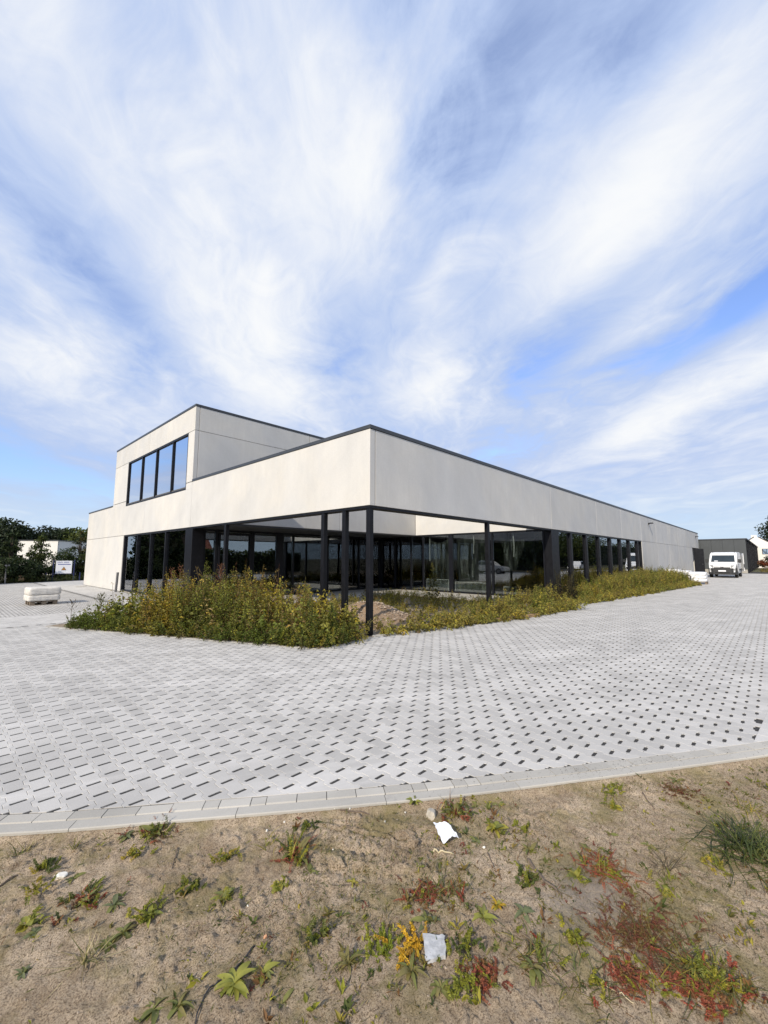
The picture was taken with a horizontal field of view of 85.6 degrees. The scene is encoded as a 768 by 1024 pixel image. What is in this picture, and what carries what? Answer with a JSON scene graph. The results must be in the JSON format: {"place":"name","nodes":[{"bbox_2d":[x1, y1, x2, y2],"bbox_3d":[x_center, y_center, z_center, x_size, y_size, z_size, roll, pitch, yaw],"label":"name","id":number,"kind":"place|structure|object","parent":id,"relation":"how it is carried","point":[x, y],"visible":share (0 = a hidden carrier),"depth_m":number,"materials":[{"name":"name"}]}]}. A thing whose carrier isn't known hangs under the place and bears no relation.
{"place":"outdoors","nodes":[
{"label":"outdoors","id":0,"kind":"place"},
{"bbox_2d":[0,572,767,820],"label":"paved yard","id":1,"kind":"structure","parent":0,"point":[93,720],"depth_m":4.94,"materials":[{"name":"grey concrete"}]},
{"bbox_2d":[25,600,57,605],"bbox_3d":[-12.686,3.337,15.370,0.820,0.144,0.800,-6,-8,41],"label":"pallet","id":2,"kind":"object","parent":1,"relation":"on","point":[33,603],"visible":0.69,"depth_m":15.16,"materials":[{"name":"brown wood"}]},
{"bbox_2d":[23,594,59,601],"bbox_3d":[-12.687,3.156,15.390,0.967,0.216,0.956,-6,-8,41],"label":"bag","id":3,"kind":"object","parent":2,"relation":"on","point":[29,598],"visible":0.83,"depth_m":15.05,"materials":[{"name":"white plastic"}]},
{"bbox_2d":[24,586,60,594],"bbox_3d":[-12.679,2.919,15.423,0.944,0.271,0.964,-6,-8,41],"label":"bag","id":4,"kind":"object","parent":3,"relation":"on","point":[44,590],"visible":1,"depth_m":15.12,"materials":[{"name":"white plastic"}]},
{"bbox_2d":[0,573,83,583],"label":"ground cover","id":5,"kind":"object","parent":1,"relation":"on","point":[44,579],"visible":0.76,"depth_m":30.08,"materials":[{"name":"green plant"}]},
{"bbox_2d":[45,560,80,581],"bbox_3d":[-23.951,4.479,31.007,2.080,1.750,0.130,5,-8,-38],"label":"warning sign","id":6,"kind":"object","parent":1,"relation":"on","point":[63,567],"visible":0.91,"depth_m":31.01,"materials":[{"name":"metal"}]},
{"bbox_2d":[46,593,648,648],"bbox_3d":[7.260,4.224,22.244,39.505,0.148,11.325,6,-9,-42],"label":"planting bed","id":7,"kind":"object","parent":1,"relation":"on","point":[376,633],"visible":0.05,"depth_m":9.71,"materials":[{"name":"soil"}]},
{"bbox_2d":[64,561,372,648],"bbox_3d":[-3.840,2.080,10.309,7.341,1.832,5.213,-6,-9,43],"label":"weeds","id":8,"kind":"object","parent":7,"relation":"on","point":[250,606],"visible":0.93,"depth_m":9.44,"materials":[{"name":"green plant"}]},
{"bbox_2d":[296,594,317,640],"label":"tall weed","id":9,"kind":"object","parent":7,"relation":"on","point":[309,618],"visible":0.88,"depth_m":8.13,"materials":[{"name":"green plant"}]},
{"bbox_2d":[319,600,424,629],"bbox_3d":[-0.299,2.882,12.553,4.400,0.483,4.800,-6,-9,43],"label":"earth heap","id":10,"kind":"object","parent":7,"relation":"on","point":[382,610],"visible":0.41,"depth_m":11.32,"materials":[{"name":"soil"}]},
{"bbox_2d":[277,586,541,631],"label":"weeds","id":11,"kind":"object","parent":7,"relation":"on","point":[387,598],"visible":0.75,"depth_m":14.54,"materials":[{"name":"green plant"}]},
{"bbox_2d":[425,563,441,602],"bbox_3d":[1.812,2.585,15.382,0.609,1.642,0.652,-6,-9,43],"label":"sapling","id":12,"kind":"object","parent":7,"relation":"on","point":[435,589],"visible":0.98,"depth_m":15.33,"materials":[{"name":"green plant"}]},
{"bbox_2d":[380,564,701,635],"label":"weeds","id":13,"kind":"object","parent":7,"relation":"on","point":[643,578],"visible":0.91,"depth_m":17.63,"materials":[{"name":"green plant"}]},
{"bbox_2d":[554,571,579,600],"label":"dark bush","id":14,"kind":"object","parent":7,"relation":"on","point":[573,589],"visible":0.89,"depth_m":15.73,"materials":[{"name":"green plant"}]},
{"bbox_2d":[0,741,767,836],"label":"kerb","id":15,"kind":"structure","parent":1,"relation":"on","point":[37,823],"depth_m":2.93,"materials":[{"name":"concrete"}]},
{"bbox_2d":[84,404,704,635],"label":"office building","id":16,"kind":"structure","parent":1,"relation":"on","point":[370,508],"depth_m":18.06,"materials":[{"name":"concrete"}]},
{"bbox_2d":[120,528,185,597],"bbox_3d":[-10.594,2.336,18.851,7.930,2.826,0.170,-6,-9,43],"label":"window","id":17,"kind":"structure","parent":16,"relation":"in","point":[149,556],"depth_m":18.75,"materials":[{"name":"glass"}]},
{"bbox_2d":[126,433,188,505],"bbox_3d":[-10.698,-1.751,19.343,7.730,2.320,0.120,-6,-9,43],"label":"window","id":18,"kind":"structure","parent":16,"relation":"in","point":[162,470],"depth_m":18.94,"materials":[{"name":"glass"}]},
{"bbox_2d":[216,533,251,595],"bbox_3d":[-6.084,2.166,16.960,0.133,2.575,1.450,-6,-9,43],"label":"door","id":19,"kind":"structure","parent":16,"relation":"in","point":[219,536],"depth_m":16.92,"materials":[{"name":"metal"}]},
{"bbox_2d":[202,529,380,597],"bbox_3d":[-3.637,2.448,19.702,0.150,2.753,9.980,-6,-9,43],"label":"window","id":20,"kind":"structure","parent":16,"relation":"in","point":[357,545],"depth_m":21.06,"materials":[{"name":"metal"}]},
{"bbox_2d":[381,530,545,597],"bbox_3d":[3.256,2.475,20.183,9.250,2.806,0.150,-6,-9,43],"label":"window","id":21,"kind":"structure","parent":16,"relation":"in","point":[393,550],"depth_m":22.14,"materials":[{"name":"glass"}]},
{"bbox_2d":[558,530,642,597],"bbox_3d":[12.451,2.791,22.915,0.180,2.826,15.160,-6,-9,43],"label":"window","id":22,"kind":"structure","parent":16,"relation":"in","point":[587,555],"depth_m":21.02,"materials":[{"name":"glass"}]},
{"bbox_2d":[693,549,704,571],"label":"door","id":23,"kind":"structure","parent":16,"relation":"in","point":[699,562],"depth_m":46.15,"materials":[{"name":"metal"}]},
{"bbox_2d":[705,552,744,577],"bbox_3d":[31.293,4.803,38.048,2.500,2.270,5.487,-6,-9,44],"label":"van","id":24,"kind":"object","parent":1,"relation":"on","point":[724,563],"visible":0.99,"depth_m":36.74,"materials":[{"name":"white paint"}]},
{"bbox_2d":[697,538,758,572],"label":"grey building","id":25,"kind":"structure","parent":1,"relation":"on","point":[746,547],"depth_m":49.47,"materials":[{"name":"metal"}]},
{"bbox_3d":[20.935,4.709,27.643,1.000,0.144,1.200,-6,-8,41],"label":"pallet","id":26,"kind":"object","parent":1,"relation":"on","visible":0},
{"bbox_2d":[687,572,707,581],"bbox_3d":[20.935,4.317,27.689,1.064,0.642,1.218,-6,-8,41],"label":"wrapped stack","id":27,"kind":"object","parent":26,"relation":"on","point":[702,576],"visible":0.78,"depth_m":27.19,"materials":[{"name":"white plastic"}]},
{"bbox_2d":[0,757,767,1023],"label":"soil","id":28,"kind":"structure","parent":0,"point":[521,1003],"depth_m":2.04,"materials":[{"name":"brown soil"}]},
{"bbox_2d":[15,903,53,933],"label":"rosette weed","id":29,"kind":"object","parent":28,"relation":"on","point":[29,920],"visible":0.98,"depth_m":1.98,"materials":[{"name":"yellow plant"}]},
{"bbox_2d":[18,867,57,905],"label":"weed","id":30,"kind":"object","parent":28,"relation":"on","point":[29,889],"visible":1,"depth_m":2.14,"materials":[{"name":"green plant"}]},
{"bbox_2d":[33,855,61,872],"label":"weed","id":31,"kind":"object","parent":28,"relation":"on","point":[46,862],"visible":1,"depth_m":2.30,"materials":[{"name":"green plant"}]},
{"bbox_2d":[38,927,140,1001],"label":"dry grass","id":32,"kind":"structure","parent":28,"relation":"on","point":[82,958],"depth_m":1.80,"materials":[{"name":"beige plant"}]},
{"bbox_2d":[51,876,130,925],"bbox_3d":[-1.517,1.951,2.127,0.231,0.073,0.356,-3,-7,21],"label":"weed","id":33,"kind":"object","parent":28,"relation":"on","point":[83,900],"visible":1,"depth_m":2.10,"materials":[{"name":"green plant"}]},
{"bbox_2d":[95,933,122,953],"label":"rosette weed","id":34,"kind":"object","parent":28,"relation":"on","point":[109,941],"visible":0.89,"depth_m":1.87,"materials":[{"name":"green plant"}]},
{"bbox_2d":[101,893,125,913],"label":"rosette weed","id":35,"kind":"object","parent":28,"relation":"on","point":[115,898],"visible":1,"depth_m":2.08,"materials":[{"name":"green plant"}]},
{"bbox_2d":[110,921,138,947],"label":"rosette weed","id":36,"kind":"object","parent":28,"relation":"on","point":[128,926],"visible":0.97,"depth_m":1.93,"materials":[{"name":"green plant"}]},
{"bbox_2d":[120,843,158,861],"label":"weed","id":37,"kind":"object","parent":28,"relation":"on","point":[132,852],"visible":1,"depth_m":2.42,"materials":[{"name":"green plant"}]},
{"bbox_2d":[125,883,167,927],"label":"weed","id":38,"kind":"object","parent":28,"relation":"on","point":[150,913],"visible":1,"depth_m":2.02,"materials":[{"name":"green plant"}]},
{"bbox_2d":[114,810,178,857],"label":"weed","id":39,"kind":"object","parent":28,"relation":"on","point":[152,830],"visible":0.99,"depth_m":2.59,"materials":[{"name":"green plant"}]},
{"bbox_2d":[139,996,168,1023],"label":"rosette weed","id":40,"kind":"object","parent":28,"relation":"on","point":[150,1013],"visible":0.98,"depth_m":1.58,"materials":[{"name":"green plant"}]},
{"bbox_2d":[165,990,193,1019],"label":"rosette weed","id":41,"kind":"object","parent":28,"relation":"on","point":[181,1011],"visible":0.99,"depth_m":1.60,"materials":[{"name":"green plant"}]},
{"bbox_2d":[175,875,206,895],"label":"weed","id":42,"kind":"object","parent":28,"relation":"on","point":[193,885],"visible":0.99,"depth_m":2.18,"materials":[{"name":"green plant"}]},
{"bbox_2d":[208,846,242,862],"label":"weed","id":43,"kind":"object","parent":28,"relation":"on","point":[223,858],"visible":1,"depth_m":2.39,"materials":[{"name":"green plant"}]},
{"bbox_2d":[208,885,243,907],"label":"rosette weed","id":44,"kind":"object","parent":28,"relation":"on","point":[227,891],"visible":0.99,"depth_m":2.12,"materials":[{"name":"green plant"}]},
{"bbox_2d":[214,961,254,1000],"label":"rosette weed","id":45,"kind":"object","parent":28,"relation":"on","point":[230,983],"visible":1,"depth_m":1.68,"materials":[{"name":"green plant"}]},
{"bbox_2d":[251,959,279,986],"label":"rosette weed","id":46,"kind":"object","parent":28,"relation":"on","point":[268,965],"visible":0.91,"depth_m":1.74,"materials":[{"name":"green plant"}]},
{"bbox_2d":[270,874,288,893],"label":"rosette weed","id":47,"kind":"object","parent":28,"relation":"on","point":[276,886],"visible":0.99,"depth_m":2.19,"materials":[{"name":"green plant"}]},
{"bbox_2d":[269,827,317,871],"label":"weed","id":48,"kind":"object","parent":28,"relation":"on","point":[294,849],"visible":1,"depth_m":2.41,"materials":[{"name":"green plant"}]},
{"bbox_2d":[300,915,331,945],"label":"weed","id":49,"kind":"object","parent":28,"relation":"on","point":[324,928],"visible":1,"depth_m":1.90,"materials":[{"name":"green plant"}]},
{"bbox_2d":[328,855,345,867],"bbox_3d":[-0.264,1.971,2.338,0.111,0.044,0.057,7,-10,9],"label":"mud clod","id":50,"kind":"object","parent":28,"relation":"on","point":[335,861],"visible":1,"depth_m":2.33,"materials":[{"name":"soil"}]},
{"bbox_2d":[332,944,365,974],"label":"rosette weed","id":51,"kind":"object","parent":28,"relation":"on","point":[345,957],"visible":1,"depth_m":1.78,"materials":[{"name":"green plant"}]},
{"bbox_2d":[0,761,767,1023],"bbox_3d":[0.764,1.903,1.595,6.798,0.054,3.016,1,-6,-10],"label":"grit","id":52,"kind":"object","parent":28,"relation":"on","point":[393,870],"visible":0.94,"depth_m":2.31,"materials":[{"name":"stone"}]},
{"bbox_2d":[364,922,403,961],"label":"weed","id":53,"kind":"object","parent":28,"relation":"on","point":[389,944],"visible":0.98,"depth_m":1.86,"materials":[{"name":"green plant"}]},
{"bbox_2d":[28,765,767,1023],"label":"seedlings","id":54,"kind":"object","parent":28,"relation":"on","point":[347,1005],"visible":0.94,"depth_m":1.98,"materials":[{"name":"green plant"}]},
{"bbox_2d":[374,921,427,970],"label":"weed","id":55,"kind":"object","parent":28,"relation":"on","point":[416,946],"visible":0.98,"depth_m":1.85,"materials":[{"name":"yellow plant"}]},
{"bbox_2d":[393,829,414,840],"bbox_3d":[0.122,2.010,2.578,0.151,0.049,0.093,1,-9,5],"label":"rock","id":56,"kind":"object","parent":28,"relation":"on","point":[406,835],"visible":0.79,"depth_m":2.57,"materials":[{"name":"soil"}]},
{"bbox_2d":[397,947,428,989],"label":"rosette weed","id":57,"kind":"object","parent":28,"relation":"on","point":[408,970],"visible":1,"depth_m":1.73,"materials":[{"name":"green plant"}]},
{"bbox_2d":[410,909,440,931],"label":"rosette weed","id":58,"kind":"object","parent":28,"relation":"on","point":[421,918],"visible":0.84,"depth_m":1.99,"materials":[{"name":"green plant"}]},
{"bbox_2d":[394,867,460,913],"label":"weed","id":59,"kind":"object","parent":28,"relation":"on","point":[432,897],"visible":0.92,"depth_m":2.14,"materials":[{"name":"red plant"}]},
{"bbox_2d":[423,933,445,963],"bbox_3d":[0.227,1.927,1.835,0.102,0.020,0.126,0,-6,0],"label":"crumpled paper scrap","id":60,"kind":"object","parent":28,"relation":"on","point":[434,948],"visible":1,"depth_m":1.83,"materials":[{"name":"white paper"}]},
{"bbox_2d":[430,977,452,1003],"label":"rosette weed","id":61,"kind":"object","parent":28,"relation":"on","point":[436,990],"visible":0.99,"depth_m":1.66,"materials":[{"name":"green plant"}]},
{"bbox_2d":[433,821,457,843],"bbox_3d":[0.384,1.989,2.596,0.106,0.036,0.192,1,-7,-12],"label":"paper scrap","id":62,"kind":"object","parent":28,"relation":"on","point":[446,832],"visible":1,"depth_m":2.58,"materials":[{"name":"white paper"}]},
{"bbox_2d":[419,864,483,910],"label":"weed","id":63,"kind":"object","parent":28,"relation":"on","point":[462,893],"visible":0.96,"depth_m":2.15,"materials":[{"name":"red plant"}]},
{"bbox_2d":[433,787,481,827],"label":"weed","id":64,"kind":"object","parent":28,"relation":"on","point":[456,808],"visible":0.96,"depth_m":2.80,"materials":[{"name":"green plant"}]},
{"bbox_2d":[445,959,478,1001],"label":"weed","id":65,"kind":"object","parent":28,"relation":"on","point":[458,983],"visible":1,"depth_m":1.66,"materials":[{"name":"green plant"}]},
{"bbox_2d":[445,920,485,958],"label":"weed","id":66,"kind":"object","parent":28,"relation":"on","point":[465,940],"visible":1,"depth_m":1.83,"materials":[{"name":"green plant"}]},
{"bbox_2d":[472,903,497,925],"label":"rosette weed","id":67,"kind":"object","parent":28,"relation":"on","point":[486,915],"visible":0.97,"depth_m":1.99,"materials":[{"name":"green plant"}]},
{"bbox_2d":[457,949,513,1004],"bbox_3d":[0.416,1.889,1.711,0.251,0.067,0.213,-1,-6,7],"label":"weed","id":68,"kind":"object","parent":28,"relation":"on","point":[485,974],"visible":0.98,"depth_m":1.72,"materials":[{"name":"red plant"}]},
{"bbox_2d":[486,818,508,837],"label":"rosette weed","id":69,"kind":"object","parent":28,"relation":"on","point":[495,825],"visible":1,"depth_m":2.64,"materials":[{"name":"yellow plant"}]},
{"bbox_2d":[514,903,534,923],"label":"rosette weed","id":70,"kind":"object","parent":28,"relation":"on","point":[525,910],"visible":1,"depth_m":2.02,"materials":[{"name":"green plant"}]},
{"bbox_2d":[514,860,540,893],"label":"weed","id":71,"kind":"object","parent":28,"relation":"on","point":[527,875],"visible":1,"depth_m":2.22,"materials":[{"name":"green plant"}]},
{"bbox_2d":[519,956,547,985],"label":"rosette weed","id":72,"kind":"object","parent":28,"relation":"on","point":[533,972],"visible":0.98,"depth_m":1.72,"materials":[{"name":"green plant"}]},
{"bbox_2d":[496,918,571,1004],"bbox_3d":[0.646,1.896,1.834,0.309,0.075,0.445,5,-8,-37],"label":"grass tuft","id":73,"kind":"object","parent":28,"relation":"on","point":[543,949],"visible":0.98,"depth_m":1.80,"materials":[{"name":"green plant"}]},
{"bbox_2d":[558,913,592,957],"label":"weed","id":74,"kind":"object","parent":28,"relation":"on","point":[570,935],"visible":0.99,"depth_m":1.86,"materials":[{"name":"green plant"}]},
{"bbox_2d":[566,866,591,883],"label":"rosette weed","id":75,"kind":"object","parent":28,"relation":"on","point":[572,873],"visible":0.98,"depth_m":2.25,"materials":[{"name":"yellow plant"}]},
{"bbox_2d":[535,933,639,1023],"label":"grass tuft","id":76,"kind":"object","parent":28,"relation":"on","point":[597,980],"visible":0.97,"depth_m":1.66,"materials":[{"name":"green plant"}]},
{"bbox_2d":[553,840,648,892],"bbox_3d":[1.190,1.924,2.288,0.385,0.101,0.371,3,-7,-26],"label":"weed","id":77,"kind":"object","parent":28,"relation":"on","point":[608,866],"visible":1,"depth_m":2.28,"materials":[{"name":"red plant"}]},
{"bbox_2d":[556,891,676,978],"bbox_3d":[1.049,1.887,1.872,0.462,0.091,0.437,-2,-7,15],"label":"weed","id":78,"kind":"object","parent":28,"relation":"on","point":[612,931],"visible":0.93,"depth_m":1.89,"materials":[{"name":"red plant"}]},
{"bbox_2d":[593,935,671,1017],"bbox_3d":[1.014,1.877,1.713,0.255,0.067,0.277,-2,-7,18],"label":"weed","id":79,"kind":"object","parent":28,"relation":"on","point":[627,974],"visible":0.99,"depth_m":1.69,"materials":[{"name":"green plant"}]},
{"bbox_2d":[566,874,712,960],"bbox_3d":[1.191,1.893,1.990,0.455,0.111,0.602,5,-8,-41],"label":"weed","id":80,"kind":"object","parent":28,"relation":"on","point":[644,920],"visible":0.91,"depth_m":1.96,"materials":[{"name":"red plant"}]},
{"bbox_2d":[589,893,714,974],"bbox_3d":[1.195,1.886,1.863,0.456,0.102,0.407,-5,-8,40],"label":"weed","id":81,"kind":"object","parent":28,"relation":"on","point":[650,937],"visible":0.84,"depth_m":1.86,"materials":[{"name":"red plant"}]},
{"bbox_2d":[613,949,693,1023],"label":"grass tuft","id":82,"kind":"object","parent":28,"relation":"on","point":[653,981],"visible":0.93,"depth_m":1.68,"materials":[{"name":"green plant"}]},
{"bbox_2d":[633,846,691,890],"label":"dry grass","id":83,"kind":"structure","parent":28,"relation":"on","point":[668,868],"depth_m":2.31,"materials":[{"name":"brown plant"}]},
{"bbox_2d":[649,956,713,1004],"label":"weed","id":84,"kind":"object","parent":28,"relation":"on","point":[673,978],"visible":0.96,"depth_m":1.67,"materials":[{"name":"green plant"}]},
{"bbox_2d":[658,779,705,800],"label":"weed","id":85,"kind":"object","parent":28,"relation":"on","point":[681,791],"visible":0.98,"depth_m":3.06,"materials":[{"name":"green plant"}]},
{"bbox_2d":[644,914,767,1021],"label":"grass tuft","id":86,"kind":"object","parent":28,"relation":"on","point":[697,954],"visible":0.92,"depth_m":1.73,"materials":[{"name":"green plant"}]},
{"bbox_2d":[677,973,742,1023],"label":"weed","id":87,"kind":"object","parent":28,"relation":"on","point":[709,1002],"visible":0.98,"depth_m":1.60,"materials":[{"name":"green plant"}]},
{"bbox_2d":[661,801,767,893],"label":"grass tussock","id":88,"kind":"object","parent":28,"relation":"on","point":[750,847],"depth_m":2.47,"materials":[{"name":"green plant"}]},
{"bbox_2d":[700,851,731,875],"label":"weed","id":89,"kind":"object","parent":28,"relation":"on","point":[709,858],"visible":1,"depth_m":2.34,"materials":[{"name":"green plant"}]},
{"bbox_2d":[690,954,745,994],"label":"weed","id":90,"kind":"object","parent":28,"relation":"on","point":[715,975],"visible":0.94,"depth_m":1.68,"materials":[{"name":"green plant"}]},
{"bbox_2d":[684,940,766,1022],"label":"grass tuft","id":91,"kind":"object","parent":28,"relation":"on","point":[748,994],"visible":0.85,"depth_m":1.66,"materials":[{"name":"green plant"}]},
{"bbox_2d":[0,568,767,580],"bbox_3d":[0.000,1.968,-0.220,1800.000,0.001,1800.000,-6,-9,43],"label":"ground","id":92,"kind":"structure","parent":0,"point":[757,569],"depth_m":63.11,"materials":[{"name":"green plant"}]},
{"bbox_2d":[0,555,25,580],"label":"shrub","id":93,"kind":"object","parent":92,"relation":"on","point":[11,562],"visible":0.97,"depth_m":27.98,"materials":[{"name":"green plant"}]},
{"bbox_2d":[0,532,26,581],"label":"conifer","id":94,"kind":"object","parent":92,"relation":"on","point":[11,546],"visible":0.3,"depth_m":30.76,"materials":[{"name":"green plant"}]},
{"bbox_2d":[0,517,36,556],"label":"broadleaf tree","id":95,"kind":"object","parent":92,"relation":"on","point":[6,527],"visible":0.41,"depth_m":70.26,"materials":[{"name":"green plant"}]},
{"bbox_2d":[7,558,43,582],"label":"shrub","id":96,"kind":"object","parent":92,"relation":"on","point":[31,565],"visible":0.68,"depth_m":29.17,"materials":[{"name":"green plant"}]},
{"bbox_2d":[25,533,64,576],"bbox_3d":[-25.785,3.515,31.352,2.877,3.951,2.362,3,-7,-24],"label":"pine sapling","id":97,"kind":"object","parent":92,"relation":"on","point":[45,553],"visible":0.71,"depth_m":31.31,"materials":[{"name":"green plant"}]},
{"bbox_2d":[17,540,86,574],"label":"flat roofed building","id":98,"kind":"structure","parent":92,"relation":"on","point":[56,545],"depth_m":43.04,"materials":[{"name":"paint"}]},
{"bbox_2d":[26,525,79,539],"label":"broadleaf tree","id":99,"kind":"object","parent":92,"relation":"on","point":[50,533],"visible":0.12,"depth_m":76.95,"materials":[{"name":"green plant"}]},
{"bbox_2d":[48,548,83,577],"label":"shrub","id":100,"kind":"object","parent":92,"relation":"on","point":[64,556],"visible":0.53,"depth_m":32.99,"materials":[{"name":"green plant"}]},
{"bbox_2d":[53,527,87,541],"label":"broadleaf tree","id":101,"kind":"object","parent":92,"relation":"on","point":[76,532],"visible":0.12,"depth_m":77.04,"materials":[{"name":"green plant"}]},
{"bbox_2d":[68,531,86,576],"bbox_3d":[-25.129,3.677,34.351,2.598,4.296,2.388,-2,-7,16],"label":"pine sapling","id":102,"kind":"object","parent":92,"relation":"on","point":[80,539],"visible":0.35,"depth_m":34.17,"materials":[{"name":"green plant"}]},
{"bbox_2d":[749,535,767,567],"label":"gabled house","id":103,"kind":"structure","parent":92,"relation":"on","point":[761,544],"depth_m":81.28,"materials":[{"name":"paint"}]},
{"bbox_2d":[0,0,767,539],"label":"sky","id":104,"kind":"structure","parent":0,"point":[529,238],"materials":[{"name":"blue"}]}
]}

